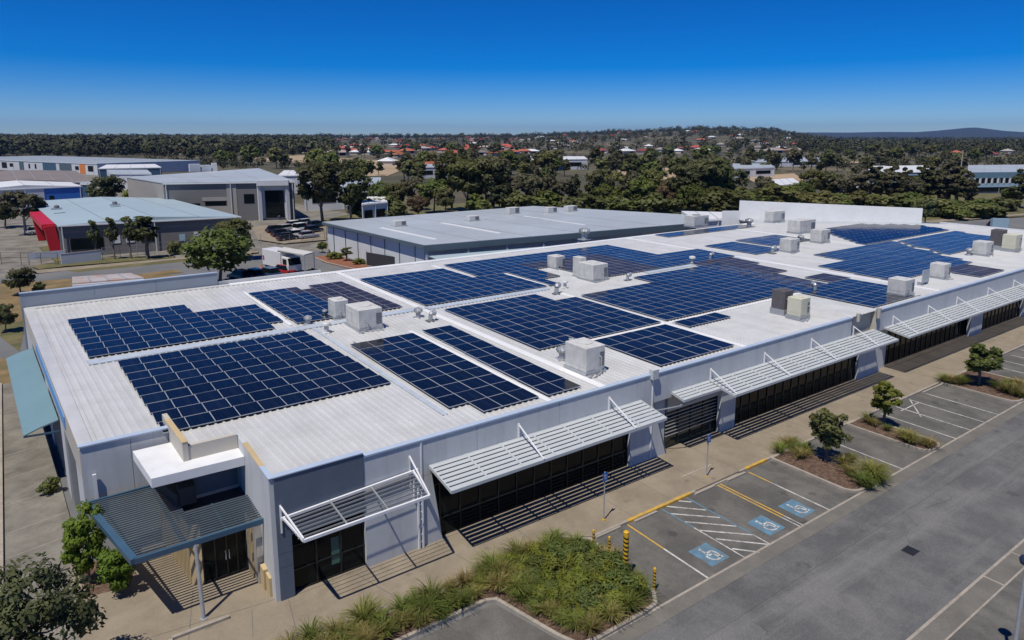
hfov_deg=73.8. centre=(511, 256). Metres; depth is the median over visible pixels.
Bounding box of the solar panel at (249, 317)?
[239,314,258,320]
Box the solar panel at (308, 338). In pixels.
[295,335,317,342]
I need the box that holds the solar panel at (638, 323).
[626,320,649,326]
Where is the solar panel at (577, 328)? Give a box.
[567,325,590,331]
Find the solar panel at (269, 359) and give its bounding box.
[257,354,280,363]
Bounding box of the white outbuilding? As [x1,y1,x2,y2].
[681,211,721,228]
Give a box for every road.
[0,334,25,357]
[635,411,1023,639]
[934,217,1023,229]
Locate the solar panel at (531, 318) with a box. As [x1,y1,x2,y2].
[521,315,541,321]
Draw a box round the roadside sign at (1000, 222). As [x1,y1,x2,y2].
[990,218,1008,227]
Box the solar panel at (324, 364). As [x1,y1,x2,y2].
[312,360,337,368]
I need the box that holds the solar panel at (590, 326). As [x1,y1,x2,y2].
[579,323,601,329]
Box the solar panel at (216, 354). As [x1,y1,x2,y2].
[205,350,228,358]
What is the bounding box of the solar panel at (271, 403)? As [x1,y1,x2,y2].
[257,397,287,410]
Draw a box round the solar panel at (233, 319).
[223,316,243,322]
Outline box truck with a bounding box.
[262,247,301,271]
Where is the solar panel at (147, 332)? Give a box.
[137,328,157,335]
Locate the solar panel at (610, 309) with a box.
[599,306,619,311]
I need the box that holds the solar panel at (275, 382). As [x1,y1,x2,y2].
[261,377,288,388]
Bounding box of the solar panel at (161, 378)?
[153,372,178,383]
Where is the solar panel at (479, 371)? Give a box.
[464,366,492,376]
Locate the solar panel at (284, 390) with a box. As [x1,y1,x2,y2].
[270,384,298,396]
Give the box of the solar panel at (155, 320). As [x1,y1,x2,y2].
[146,317,164,323]
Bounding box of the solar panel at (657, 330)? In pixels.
[643,327,667,333]
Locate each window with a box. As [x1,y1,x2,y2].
[1,162,6,167]
[34,350,50,428]
[49,390,65,474]
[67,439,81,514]
[70,237,103,249]
[205,201,225,205]
[244,194,254,202]
[265,190,284,217]
[292,512,364,590]
[312,196,335,202]
[364,210,372,217]
[376,208,385,216]
[425,170,432,174]
[432,411,627,534]
[570,162,581,165]
[664,396,716,448]
[734,336,857,423]
[756,170,770,173]
[884,304,965,364]
[970,178,1013,182]
[973,187,1008,191]
[982,286,1020,329]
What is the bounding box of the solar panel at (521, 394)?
[505,388,538,401]
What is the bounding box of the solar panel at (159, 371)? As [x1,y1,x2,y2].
[148,366,172,376]
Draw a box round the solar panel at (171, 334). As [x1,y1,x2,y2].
[160,331,181,337]
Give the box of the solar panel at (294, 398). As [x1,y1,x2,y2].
[279,392,309,405]
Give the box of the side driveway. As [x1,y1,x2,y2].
[2,383,78,639]
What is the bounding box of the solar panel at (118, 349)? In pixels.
[107,344,129,353]
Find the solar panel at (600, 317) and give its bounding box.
[590,315,610,319]
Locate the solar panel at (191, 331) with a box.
[178,328,199,335]
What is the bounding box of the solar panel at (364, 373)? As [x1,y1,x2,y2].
[351,368,377,378]
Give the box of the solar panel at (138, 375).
[126,370,151,380]
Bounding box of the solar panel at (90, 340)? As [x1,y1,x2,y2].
[79,337,100,344]
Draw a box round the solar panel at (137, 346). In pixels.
[127,341,149,350]
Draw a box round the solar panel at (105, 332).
[95,328,115,336]
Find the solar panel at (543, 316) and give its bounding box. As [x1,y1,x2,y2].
[532,313,552,318]
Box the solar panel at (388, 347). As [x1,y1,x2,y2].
[377,344,399,351]
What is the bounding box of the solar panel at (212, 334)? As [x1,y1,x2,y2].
[202,330,223,338]
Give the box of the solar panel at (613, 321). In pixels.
[601,318,624,324]
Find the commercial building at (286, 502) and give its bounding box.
[6,200,1023,620]
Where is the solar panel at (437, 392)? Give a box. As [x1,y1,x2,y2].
[422,386,453,398]
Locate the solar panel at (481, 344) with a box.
[469,340,493,348]
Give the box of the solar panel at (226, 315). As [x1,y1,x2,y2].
[217,312,235,318]
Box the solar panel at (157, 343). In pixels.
[146,338,168,347]
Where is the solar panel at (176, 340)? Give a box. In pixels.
[165,336,187,344]
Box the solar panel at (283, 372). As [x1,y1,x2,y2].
[273,367,299,376]
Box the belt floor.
[324,193,1023,225]
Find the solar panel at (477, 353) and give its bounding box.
[464,349,490,357]
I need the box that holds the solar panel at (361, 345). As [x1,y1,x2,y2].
[350,341,374,349]
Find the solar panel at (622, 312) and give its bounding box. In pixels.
[612,310,632,315]
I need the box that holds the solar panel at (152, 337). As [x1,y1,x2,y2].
[142,333,163,340]
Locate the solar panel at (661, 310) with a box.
[651,308,672,313]
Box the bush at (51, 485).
[35,476,60,494]
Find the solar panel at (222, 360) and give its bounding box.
[211,356,234,364]
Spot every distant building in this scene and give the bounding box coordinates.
[279,170,306,192]
[304,177,380,210]
[362,196,387,218]
[422,164,447,178]
[530,156,587,169]
[733,163,774,177]
[751,157,831,166]
[772,178,799,190]
[867,165,928,183]
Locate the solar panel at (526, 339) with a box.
[515,336,539,343]
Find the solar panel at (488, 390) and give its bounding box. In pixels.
[474,385,504,396]
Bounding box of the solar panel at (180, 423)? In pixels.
[158,417,189,433]
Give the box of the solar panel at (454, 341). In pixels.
[442,338,466,345]
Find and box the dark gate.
[366,251,394,265]
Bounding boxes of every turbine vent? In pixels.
[303,315,311,324]
[413,307,423,317]
[555,345,564,360]
[577,227,590,240]
[745,218,753,225]
[964,247,972,255]
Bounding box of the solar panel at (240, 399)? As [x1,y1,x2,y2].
[225,393,254,405]
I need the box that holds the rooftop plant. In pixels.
[188,163,216,171]
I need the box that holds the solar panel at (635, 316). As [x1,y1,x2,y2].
[625,314,646,319]
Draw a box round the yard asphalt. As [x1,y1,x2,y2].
[45,256,656,639]
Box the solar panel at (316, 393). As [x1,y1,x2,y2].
[301,387,330,400]
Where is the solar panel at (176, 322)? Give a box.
[168,319,187,325]
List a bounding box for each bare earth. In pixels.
[255,155,396,166]
[363,165,398,175]
[619,168,675,179]
[748,173,805,181]
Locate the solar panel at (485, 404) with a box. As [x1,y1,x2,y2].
[469,398,502,411]
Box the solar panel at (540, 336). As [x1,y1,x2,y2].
[529,333,552,340]
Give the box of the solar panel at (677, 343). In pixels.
[663,340,691,347]
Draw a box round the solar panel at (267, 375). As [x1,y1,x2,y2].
[253,370,279,380]
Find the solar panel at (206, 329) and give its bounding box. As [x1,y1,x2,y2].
[196,326,216,332]
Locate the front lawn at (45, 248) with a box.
[39,246,60,261]
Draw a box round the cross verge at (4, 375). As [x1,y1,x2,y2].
[0,358,10,383]
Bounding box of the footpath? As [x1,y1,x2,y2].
[35,251,257,272]
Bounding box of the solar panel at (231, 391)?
[218,385,245,397]
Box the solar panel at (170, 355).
[159,351,182,359]
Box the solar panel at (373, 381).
[362,375,390,386]
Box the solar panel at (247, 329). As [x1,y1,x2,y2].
[236,325,258,332]
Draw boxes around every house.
[327,150,349,155]
[349,150,360,154]
[377,157,397,164]
[384,150,400,153]
[392,152,410,157]
[397,148,415,153]
[414,146,430,150]
[478,150,488,154]
[486,150,501,155]
[518,149,529,153]
[528,149,538,153]
[617,148,634,153]
[636,149,646,153]
[675,149,683,153]
[690,145,699,149]
[694,138,707,141]
[770,148,784,152]
[1000,149,1014,153]
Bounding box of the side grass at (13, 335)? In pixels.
[0,321,23,350]
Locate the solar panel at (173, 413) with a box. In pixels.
[152,408,181,422]
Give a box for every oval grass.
[840,155,914,160]
[979,155,1022,159]
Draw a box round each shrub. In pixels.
[325,251,341,258]
[352,258,365,263]
[505,553,526,572]
[517,565,542,583]
[525,552,549,572]
[527,540,549,553]
[531,569,563,603]
[533,549,558,567]
[540,559,569,582]
[541,551,575,573]
[545,539,581,561]
[546,585,575,602]
[554,573,575,584]
[557,536,591,561]
[558,570,599,604]
[560,599,587,618]
[562,563,587,585]
[563,561,576,576]
[565,588,592,609]
[571,548,597,564]
[574,579,607,607]
[576,607,597,619]
[579,549,611,571]
[581,562,600,574]
[587,561,616,582]
[591,548,632,571]
[593,596,616,618]
[596,574,632,604]
[600,559,625,582]
[601,565,640,591]
[614,570,647,594]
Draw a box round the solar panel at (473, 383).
[459,377,489,388]
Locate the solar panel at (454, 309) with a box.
[444,307,463,312]
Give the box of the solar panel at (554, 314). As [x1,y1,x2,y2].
[544,311,564,316]
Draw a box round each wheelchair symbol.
[688,543,728,565]
[747,515,784,535]
[778,499,815,517]
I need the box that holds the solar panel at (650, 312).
[639,310,661,315]
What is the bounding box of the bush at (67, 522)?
[62,517,82,550]
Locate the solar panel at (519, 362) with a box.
[506,357,533,366]
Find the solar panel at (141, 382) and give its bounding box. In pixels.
[130,377,156,388]
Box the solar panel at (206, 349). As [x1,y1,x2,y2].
[199,345,221,352]
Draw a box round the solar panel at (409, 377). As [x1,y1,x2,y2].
[399,371,426,382]
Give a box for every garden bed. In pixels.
[317,538,652,639]
[774,450,861,488]
[850,418,936,448]
[946,371,1023,399]
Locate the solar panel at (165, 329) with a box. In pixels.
[155,326,175,333]
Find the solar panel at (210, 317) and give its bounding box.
[201,314,220,320]
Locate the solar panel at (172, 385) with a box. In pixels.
[159,379,185,390]
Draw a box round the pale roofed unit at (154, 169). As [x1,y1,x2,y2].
[98,164,161,179]
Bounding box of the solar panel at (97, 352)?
[86,347,108,357]
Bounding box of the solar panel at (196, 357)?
[185,353,208,361]
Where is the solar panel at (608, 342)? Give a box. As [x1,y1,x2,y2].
[593,338,620,345]
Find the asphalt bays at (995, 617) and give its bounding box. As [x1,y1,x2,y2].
[948,570,1023,639]
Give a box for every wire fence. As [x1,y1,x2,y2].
[0,253,58,264]
[101,240,203,258]
[277,229,327,246]
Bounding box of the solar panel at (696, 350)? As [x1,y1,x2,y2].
[681,345,711,354]
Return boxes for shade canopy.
[277,247,314,270]
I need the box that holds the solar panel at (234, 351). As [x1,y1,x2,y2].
[224,347,246,355]
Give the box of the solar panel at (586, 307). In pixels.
[578,305,598,309]
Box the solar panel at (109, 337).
[99,334,119,341]
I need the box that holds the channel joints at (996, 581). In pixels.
[983,552,1019,585]
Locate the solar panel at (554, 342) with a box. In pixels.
[543,338,564,345]
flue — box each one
[322,322,330,333]
[562,280,567,288]
[689,256,695,262]
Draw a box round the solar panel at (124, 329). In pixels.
[114,326,134,333]
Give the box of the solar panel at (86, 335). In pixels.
[76,331,96,339]
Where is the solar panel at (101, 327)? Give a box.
[92,324,111,330]
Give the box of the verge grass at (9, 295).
[0,274,179,322]
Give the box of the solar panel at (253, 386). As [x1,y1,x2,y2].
[240,381,267,392]
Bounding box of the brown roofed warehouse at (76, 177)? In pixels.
[0,170,90,184]
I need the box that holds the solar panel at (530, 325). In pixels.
[518,322,539,327]
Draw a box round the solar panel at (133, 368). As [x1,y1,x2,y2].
[122,363,145,373]
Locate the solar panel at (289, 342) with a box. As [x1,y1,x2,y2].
[279,338,300,345]
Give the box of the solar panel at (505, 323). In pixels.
[495,320,516,326]
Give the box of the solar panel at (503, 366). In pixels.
[489,361,517,370]
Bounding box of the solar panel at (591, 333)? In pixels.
[579,330,603,337]
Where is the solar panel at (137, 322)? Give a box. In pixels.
[128,319,147,325]
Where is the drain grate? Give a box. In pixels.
[901,545,919,555]
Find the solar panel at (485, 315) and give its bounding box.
[475,312,495,317]
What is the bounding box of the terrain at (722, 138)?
[0,130,824,156]
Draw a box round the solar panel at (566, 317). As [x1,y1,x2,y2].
[556,315,576,320]
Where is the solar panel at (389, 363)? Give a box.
[378,358,403,368]
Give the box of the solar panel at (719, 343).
[705,339,733,347]
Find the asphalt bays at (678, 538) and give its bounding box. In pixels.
[417,346,1023,639]
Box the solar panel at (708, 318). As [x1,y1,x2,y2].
[697,315,719,321]
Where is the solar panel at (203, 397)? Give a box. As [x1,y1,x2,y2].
[194,390,222,402]
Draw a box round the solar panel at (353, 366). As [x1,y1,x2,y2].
[340,362,365,371]
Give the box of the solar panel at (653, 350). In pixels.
[639,346,668,354]
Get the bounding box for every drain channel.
[604,402,1023,639]
[912,542,1023,639]
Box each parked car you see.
[25,226,35,234]
[227,268,253,279]
[248,267,266,276]
[262,266,281,275]
[265,225,281,231]
[270,228,288,235]
[275,264,295,273]
[276,232,298,240]
[279,223,292,230]
[285,220,298,224]
[289,229,301,234]
[292,222,306,230]
[297,230,319,238]
[298,218,310,223]
[303,225,323,231]
[307,220,324,226]
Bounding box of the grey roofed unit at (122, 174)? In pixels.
[107,169,151,190]
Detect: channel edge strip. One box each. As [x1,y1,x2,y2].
[602,401,1023,639]
[906,539,1023,639]
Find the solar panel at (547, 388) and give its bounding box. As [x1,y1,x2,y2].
[532,382,564,394]
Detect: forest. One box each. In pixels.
[0,125,1023,150]
[0,133,341,156]
[2,125,1023,140]
[489,126,812,141]
[801,135,1023,152]
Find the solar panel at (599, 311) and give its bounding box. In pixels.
[588,309,608,313]
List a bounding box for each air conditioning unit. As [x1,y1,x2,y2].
[327,296,347,319]
[345,301,383,333]
[390,220,407,226]
[464,215,480,221]
[504,207,520,213]
[544,207,556,212]
[547,254,564,269]
[563,337,605,377]
[564,205,577,211]
[572,256,585,276]
[577,260,608,282]
[684,214,708,227]
[764,210,784,222]
[770,287,792,315]
[778,237,799,253]
[785,295,810,321]
[786,218,815,234]
[809,228,830,243]
[886,276,920,297]
[929,261,953,279]
[971,240,993,256]
[990,229,1007,249]
[1000,233,1022,252]
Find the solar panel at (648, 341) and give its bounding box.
[636,337,662,345]
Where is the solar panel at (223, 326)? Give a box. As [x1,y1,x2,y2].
[213,323,233,329]
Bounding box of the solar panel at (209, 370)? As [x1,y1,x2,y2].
[197,365,222,374]
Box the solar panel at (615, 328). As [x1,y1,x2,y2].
[603,325,627,331]
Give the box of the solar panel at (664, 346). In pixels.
[652,343,680,350]
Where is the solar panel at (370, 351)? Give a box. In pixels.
[359,347,383,355]
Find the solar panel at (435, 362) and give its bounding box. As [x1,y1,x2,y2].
[424,357,449,366]
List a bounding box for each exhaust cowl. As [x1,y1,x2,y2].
[425,309,436,321]
[552,282,561,294]
[625,272,631,280]
[768,245,776,254]
[811,281,816,289]
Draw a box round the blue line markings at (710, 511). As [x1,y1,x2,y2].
[661,498,751,533]
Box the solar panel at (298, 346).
[286,343,308,350]
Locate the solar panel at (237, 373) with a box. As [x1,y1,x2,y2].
[224,368,250,378]
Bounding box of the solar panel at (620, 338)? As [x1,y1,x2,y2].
[606,335,632,342]
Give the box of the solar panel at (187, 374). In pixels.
[175,369,200,378]
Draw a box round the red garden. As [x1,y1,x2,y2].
[316,255,368,268]
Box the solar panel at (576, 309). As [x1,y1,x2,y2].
[567,307,587,312]
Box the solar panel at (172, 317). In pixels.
[162,314,181,320]
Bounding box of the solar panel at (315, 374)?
[302,369,328,379]
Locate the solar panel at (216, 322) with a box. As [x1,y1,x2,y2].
[207,319,226,325]
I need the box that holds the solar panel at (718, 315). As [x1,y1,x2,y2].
[705,312,730,318]
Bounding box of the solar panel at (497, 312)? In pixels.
[488,310,507,315]
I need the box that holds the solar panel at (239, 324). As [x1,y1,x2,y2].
[230,320,249,327]
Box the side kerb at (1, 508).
[0,383,7,639]
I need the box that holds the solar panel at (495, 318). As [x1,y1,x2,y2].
[485,316,506,321]
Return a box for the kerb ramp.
[681,464,738,491]
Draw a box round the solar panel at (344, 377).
[332,372,358,382]
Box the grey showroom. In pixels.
[126,168,295,220]
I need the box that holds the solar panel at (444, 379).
[429,374,458,385]
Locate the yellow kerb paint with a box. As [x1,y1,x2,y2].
[626,458,766,522]
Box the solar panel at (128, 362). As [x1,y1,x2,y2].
[118,357,140,367]
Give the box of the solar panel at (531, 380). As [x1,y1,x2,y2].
[517,375,547,386]
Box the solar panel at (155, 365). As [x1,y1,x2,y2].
[143,360,167,369]
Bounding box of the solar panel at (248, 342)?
[236,339,258,346]
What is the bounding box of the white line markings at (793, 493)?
[664,350,1023,577]
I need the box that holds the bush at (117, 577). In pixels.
[96,543,135,592]
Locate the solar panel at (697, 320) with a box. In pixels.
[685,317,710,323]
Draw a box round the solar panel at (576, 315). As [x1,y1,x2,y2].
[568,313,587,318]
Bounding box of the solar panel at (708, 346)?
[694,342,722,350]
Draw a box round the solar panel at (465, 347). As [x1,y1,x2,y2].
[453,343,478,351]
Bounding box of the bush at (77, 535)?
[60,499,109,584]
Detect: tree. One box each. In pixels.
[0,190,47,233]
[0,202,19,226]
[0,303,18,331]
[0,551,107,639]
[1,266,36,291]
[85,174,126,196]
[86,220,100,249]
[103,217,118,258]
[119,216,136,258]
[120,189,128,196]
[131,215,159,257]
[140,144,156,155]
[167,240,181,254]
[173,150,180,155]
[179,226,254,280]
[185,147,198,159]
[204,148,211,154]
[211,150,227,160]
[215,217,253,244]
[223,151,236,160]
[240,145,262,162]
[242,153,253,166]
[266,147,284,168]
[283,154,292,162]
[295,161,342,221]
[303,148,325,164]
[315,154,324,162]
[316,241,327,249]
[319,152,340,166]
[332,169,373,219]
[339,158,349,171]
[340,247,352,260]
[344,159,359,171]
[345,144,350,152]
[345,197,371,217]
[355,158,374,175]
[357,144,364,156]
[360,147,367,156]
[367,180,389,196]
[368,144,384,155]
[372,195,407,216]
[374,161,384,173]
[385,182,407,200]
[395,151,413,178]
[399,160,427,182]
[400,176,424,210]
[406,195,429,214]
[411,167,426,179]
[414,144,420,149]
[416,150,427,161]
[416,177,447,212]
[422,151,437,162]
[432,149,468,210]
[432,185,454,211]
[446,143,458,149]
[447,158,483,210]
[457,146,467,154]
[462,157,508,199]
[463,193,493,210]
[465,150,474,157]
[468,142,479,149]
[468,147,479,158]
[475,155,512,208]
[486,183,511,207]
[488,143,497,154]
[492,142,501,150]
[492,150,519,175]
[499,176,524,192]
[500,190,535,207]
[514,173,538,194]
[518,151,531,162]
[518,155,532,167]
[518,161,531,173]
[523,190,565,206]
[528,165,545,197]
[530,152,552,168]
[531,149,545,157]
[531,164,537,174]
[539,167,557,180]
[542,163,556,196]
[545,149,563,160]
[547,158,560,171]
[549,178,576,201]
[555,193,607,209]
[557,159,570,175]
[567,174,581,196]
[584,168,614,193]
[588,146,603,168]
[589,182,619,197]
[594,157,609,169]
[601,194,641,211]
[604,171,629,194]
[607,145,616,153]
[607,149,632,171]
[608,150,624,170]
[618,170,642,200]
[619,174,658,211]
[620,159,641,174]
[623,152,637,161]
[629,192,683,213]
[637,151,659,167]
[638,161,670,180]
[641,169,663,190]
[643,147,656,158]
[648,182,675,199]
[659,154,669,170]
[661,144,674,157]
[662,176,680,198]
[667,155,689,174]
[671,163,708,210]
[674,183,707,210]
[680,186,749,211]
[681,159,728,189]
[691,145,718,159]
[699,157,735,189]
[701,154,712,160]
[709,168,749,190]
[712,145,722,153]
[726,186,759,210]
[731,143,738,152]
[734,156,743,163]
[736,188,772,210]
[740,157,751,164]
[742,150,759,159]
[745,145,755,152]
[754,175,774,189]
[756,183,805,202]
[758,149,766,158]
[760,161,770,164]
[761,143,766,148]
[763,150,780,164]
[773,155,782,169]
[779,184,800,202]
[785,146,803,171]
[792,180,816,202]
[795,190,848,204]
[799,169,827,191]
[805,152,819,170]
[808,407,853,461]
[816,148,837,170]
[818,170,844,191]
[827,193,854,204]
[830,177,854,192]
[832,145,840,155]
[832,154,844,171]
[842,150,850,156]
[842,167,863,194]
[844,190,879,205]
[848,150,860,163]
[855,163,862,173]
[857,161,883,194]
[862,156,875,170]
[863,194,891,206]
[864,144,873,153]
[870,380,904,425]
[871,143,880,155]
[872,166,893,195]
[874,146,890,165]
[874,193,921,207]
[879,157,891,165]
[880,162,905,195]
[890,148,905,158]
[898,167,914,193]
[898,191,925,210]
[899,177,925,195]
[900,156,909,163]
[905,143,917,155]
[910,198,940,222]
[912,164,935,196]
[913,195,954,216]
[921,166,937,198]
[925,145,937,153]
[926,156,941,166]
[928,166,951,198]
[934,161,963,199]
[940,153,950,161]
[941,150,951,157]
[941,204,973,218]
[944,166,973,199]
[945,199,964,215]
[949,154,969,168]
[956,171,979,200]
[958,200,997,217]
[964,343,1004,384]
[967,148,983,158]
[971,198,1001,207]
[976,146,984,157]
[982,143,992,159]
[987,197,1022,210]
[988,205,1009,217]
[1000,188,1023,199]
[1006,168,1023,207]
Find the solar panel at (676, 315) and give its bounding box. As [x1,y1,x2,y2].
[664,312,686,317]
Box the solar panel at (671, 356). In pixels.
[657,352,686,361]
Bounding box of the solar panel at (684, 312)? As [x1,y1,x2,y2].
[673,309,696,315]
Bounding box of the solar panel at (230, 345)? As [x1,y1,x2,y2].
[218,342,240,349]
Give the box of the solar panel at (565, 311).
[556,309,575,314]
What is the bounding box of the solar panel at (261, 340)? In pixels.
[254,336,275,343]
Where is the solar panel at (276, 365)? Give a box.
[265,360,290,370]
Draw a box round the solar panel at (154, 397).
[141,391,168,404]
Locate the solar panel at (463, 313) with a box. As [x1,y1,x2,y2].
[453,310,473,316]
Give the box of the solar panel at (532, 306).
[523,304,542,309]
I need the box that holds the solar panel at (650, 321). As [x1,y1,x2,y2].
[638,318,660,324]
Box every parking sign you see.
[602,472,607,520]
[705,434,710,477]
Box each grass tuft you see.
[274,625,317,639]
[287,615,330,639]
[307,630,337,639]
[314,611,359,639]
[325,624,360,639]
[334,590,387,631]
[335,616,373,638]
[340,632,368,639]
[346,619,387,639]
[362,602,394,624]
[365,608,403,639]
[384,591,418,617]
[384,604,416,632]
[398,604,438,629]
[400,587,429,611]
[400,589,450,625]
[404,574,458,608]
[428,599,455,621]
[432,592,463,612]
[436,573,466,592]
[445,583,479,609]
[451,566,481,586]
[459,582,485,599]
[465,546,513,579]
[466,570,490,588]
[471,561,497,580]
[481,568,515,593]
[482,556,521,585]
[484,549,508,567]
[495,553,520,574]
[496,569,533,595]
[497,536,538,563]
[502,579,537,607]
[503,550,537,569]
[506,566,538,586]
[514,569,543,594]
[515,536,548,556]
[522,596,552,614]
[528,575,566,605]
[532,596,564,620]
[534,530,562,550]
[541,526,567,540]
[547,588,574,608]
[548,601,577,628]
[558,605,591,632]
[564,529,586,544]
[571,606,608,639]
[585,537,598,546]
[585,608,606,624]
[589,541,610,551]
[590,595,634,625]
[592,542,621,560]
[609,584,651,617]
[618,568,661,605]
[630,563,645,576]
[768,440,792,453]
[776,434,800,448]
[783,441,807,451]
[785,435,801,444]
[787,446,814,458]
[796,440,819,453]
[828,451,854,466]
[835,460,862,476]
[843,451,861,462]
[845,469,878,486]
[848,458,896,482]
[850,456,885,473]
[856,410,879,422]
[859,476,880,488]
[861,458,895,473]
[866,415,882,425]
[870,470,890,483]
[880,422,893,430]
[890,428,923,442]
[895,426,912,437]
[900,430,926,444]
[917,435,946,448]
[933,373,955,382]
[941,373,960,383]
[950,374,972,384]
[954,372,974,383]
[985,378,1001,387]
[988,379,1023,392]
[996,381,1023,395]
[1005,375,1023,386]
[1012,388,1023,397]
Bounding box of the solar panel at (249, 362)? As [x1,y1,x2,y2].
[238,358,262,367]
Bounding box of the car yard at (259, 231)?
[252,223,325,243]
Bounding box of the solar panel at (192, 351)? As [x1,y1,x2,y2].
[179,348,201,355]
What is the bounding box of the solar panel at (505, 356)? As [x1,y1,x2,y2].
[492,351,518,360]
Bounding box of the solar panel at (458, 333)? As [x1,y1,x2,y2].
[446,330,470,337]
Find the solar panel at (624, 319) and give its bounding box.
[614,316,634,321]
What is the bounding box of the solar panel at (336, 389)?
[322,383,350,395]
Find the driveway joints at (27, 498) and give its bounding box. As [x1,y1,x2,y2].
[3,410,63,559]
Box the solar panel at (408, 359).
[395,354,421,363]
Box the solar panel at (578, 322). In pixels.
[566,319,588,324]
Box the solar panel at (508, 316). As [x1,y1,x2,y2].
[499,314,518,319]
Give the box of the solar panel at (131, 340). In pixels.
[123,336,144,344]
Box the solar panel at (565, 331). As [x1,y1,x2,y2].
[555,328,577,334]
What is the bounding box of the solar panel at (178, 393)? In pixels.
[165,387,192,399]
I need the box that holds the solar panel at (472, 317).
[463,314,482,320]
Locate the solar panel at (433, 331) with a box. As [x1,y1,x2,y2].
[422,328,445,335]
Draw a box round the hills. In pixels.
[807,128,1023,138]
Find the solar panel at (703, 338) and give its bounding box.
[688,334,714,341]
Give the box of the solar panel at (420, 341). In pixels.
[408,338,431,345]
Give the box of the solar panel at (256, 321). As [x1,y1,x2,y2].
[246,318,266,324]
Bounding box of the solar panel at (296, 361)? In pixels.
[284,357,308,366]
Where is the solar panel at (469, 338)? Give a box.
[458,335,480,342]
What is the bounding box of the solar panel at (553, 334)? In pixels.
[542,331,564,337]
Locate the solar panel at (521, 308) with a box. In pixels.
[512,306,531,310]
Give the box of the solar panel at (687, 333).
[671,329,696,336]
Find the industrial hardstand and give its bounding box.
[0,174,347,277]
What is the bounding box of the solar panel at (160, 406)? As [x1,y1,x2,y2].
[146,399,174,413]
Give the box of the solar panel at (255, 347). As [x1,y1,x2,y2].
[243,344,265,351]
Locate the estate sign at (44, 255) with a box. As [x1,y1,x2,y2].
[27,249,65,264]
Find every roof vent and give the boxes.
[51,205,61,209]
[110,201,119,205]
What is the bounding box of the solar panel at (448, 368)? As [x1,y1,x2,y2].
[434,364,460,373]
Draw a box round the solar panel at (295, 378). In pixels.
[282,373,308,383]
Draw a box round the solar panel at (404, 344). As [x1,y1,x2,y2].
[393,341,415,348]
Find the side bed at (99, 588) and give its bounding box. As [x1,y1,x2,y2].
[83,549,139,595]
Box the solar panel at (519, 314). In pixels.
[511,312,530,317]
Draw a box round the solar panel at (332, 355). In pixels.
[321,351,344,359]
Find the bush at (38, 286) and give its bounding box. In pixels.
[31,281,45,290]
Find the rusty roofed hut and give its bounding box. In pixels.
[72,273,143,293]
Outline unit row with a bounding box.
[0,156,199,174]
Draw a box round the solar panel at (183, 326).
[173,323,193,330]
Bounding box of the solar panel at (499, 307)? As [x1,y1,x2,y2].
[490,305,508,309]
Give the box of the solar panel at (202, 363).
[191,359,214,368]
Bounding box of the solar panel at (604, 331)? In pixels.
[592,327,615,334]
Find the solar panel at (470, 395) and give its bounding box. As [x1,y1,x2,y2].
[454,389,486,402]
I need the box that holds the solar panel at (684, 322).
[674,319,698,326]
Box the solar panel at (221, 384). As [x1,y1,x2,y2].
[210,378,237,389]
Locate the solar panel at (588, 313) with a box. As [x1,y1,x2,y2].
[578,311,599,316]
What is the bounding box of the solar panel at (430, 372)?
[417,368,444,377]
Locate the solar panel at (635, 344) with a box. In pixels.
[623,340,650,348]
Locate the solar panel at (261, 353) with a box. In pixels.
[250,349,273,357]
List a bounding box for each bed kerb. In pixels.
[315,535,657,639]
[770,447,874,492]
[846,416,939,451]
[940,370,1023,402]
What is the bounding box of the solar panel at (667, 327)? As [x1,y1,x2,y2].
[654,324,680,330]
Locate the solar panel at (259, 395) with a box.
[248,388,276,400]
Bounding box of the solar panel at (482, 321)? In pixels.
[472,318,492,324]
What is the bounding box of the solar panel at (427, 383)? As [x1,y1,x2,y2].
[410,378,439,389]
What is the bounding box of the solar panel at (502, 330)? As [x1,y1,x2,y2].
[492,327,514,333]
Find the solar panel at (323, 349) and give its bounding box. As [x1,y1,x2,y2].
[312,345,336,353]
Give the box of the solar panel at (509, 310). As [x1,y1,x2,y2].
[500,308,520,313]
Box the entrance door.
[199,513,248,583]
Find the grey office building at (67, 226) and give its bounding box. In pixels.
[29,196,240,254]
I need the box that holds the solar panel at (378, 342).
[367,338,390,346]
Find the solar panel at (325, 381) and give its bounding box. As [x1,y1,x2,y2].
[312,376,338,386]
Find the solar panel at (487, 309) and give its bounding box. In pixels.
[478,307,496,311]
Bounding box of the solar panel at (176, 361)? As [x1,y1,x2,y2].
[165,356,188,365]
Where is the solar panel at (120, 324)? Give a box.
[110,321,129,327]
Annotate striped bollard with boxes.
[592,529,594,544]
[608,536,610,551]
[623,530,628,569]
[653,567,655,588]
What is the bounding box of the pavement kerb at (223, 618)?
[169,344,1023,639]
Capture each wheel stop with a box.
[595,526,620,538]
[633,510,657,522]
[694,485,714,495]
[726,472,745,481]
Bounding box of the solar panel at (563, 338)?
[554,335,574,341]
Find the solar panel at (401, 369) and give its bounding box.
[388,364,414,375]
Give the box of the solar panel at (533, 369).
[518,364,547,373]
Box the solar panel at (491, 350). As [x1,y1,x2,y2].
[480,346,505,354]
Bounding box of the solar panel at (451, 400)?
[435,394,467,407]
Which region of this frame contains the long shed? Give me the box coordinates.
[322,206,692,263]
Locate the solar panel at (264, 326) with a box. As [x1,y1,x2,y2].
[253,323,274,330]
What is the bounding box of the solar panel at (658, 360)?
[642,355,673,365]
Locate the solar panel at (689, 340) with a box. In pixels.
[675,337,703,344]
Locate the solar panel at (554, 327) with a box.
[543,324,564,330]

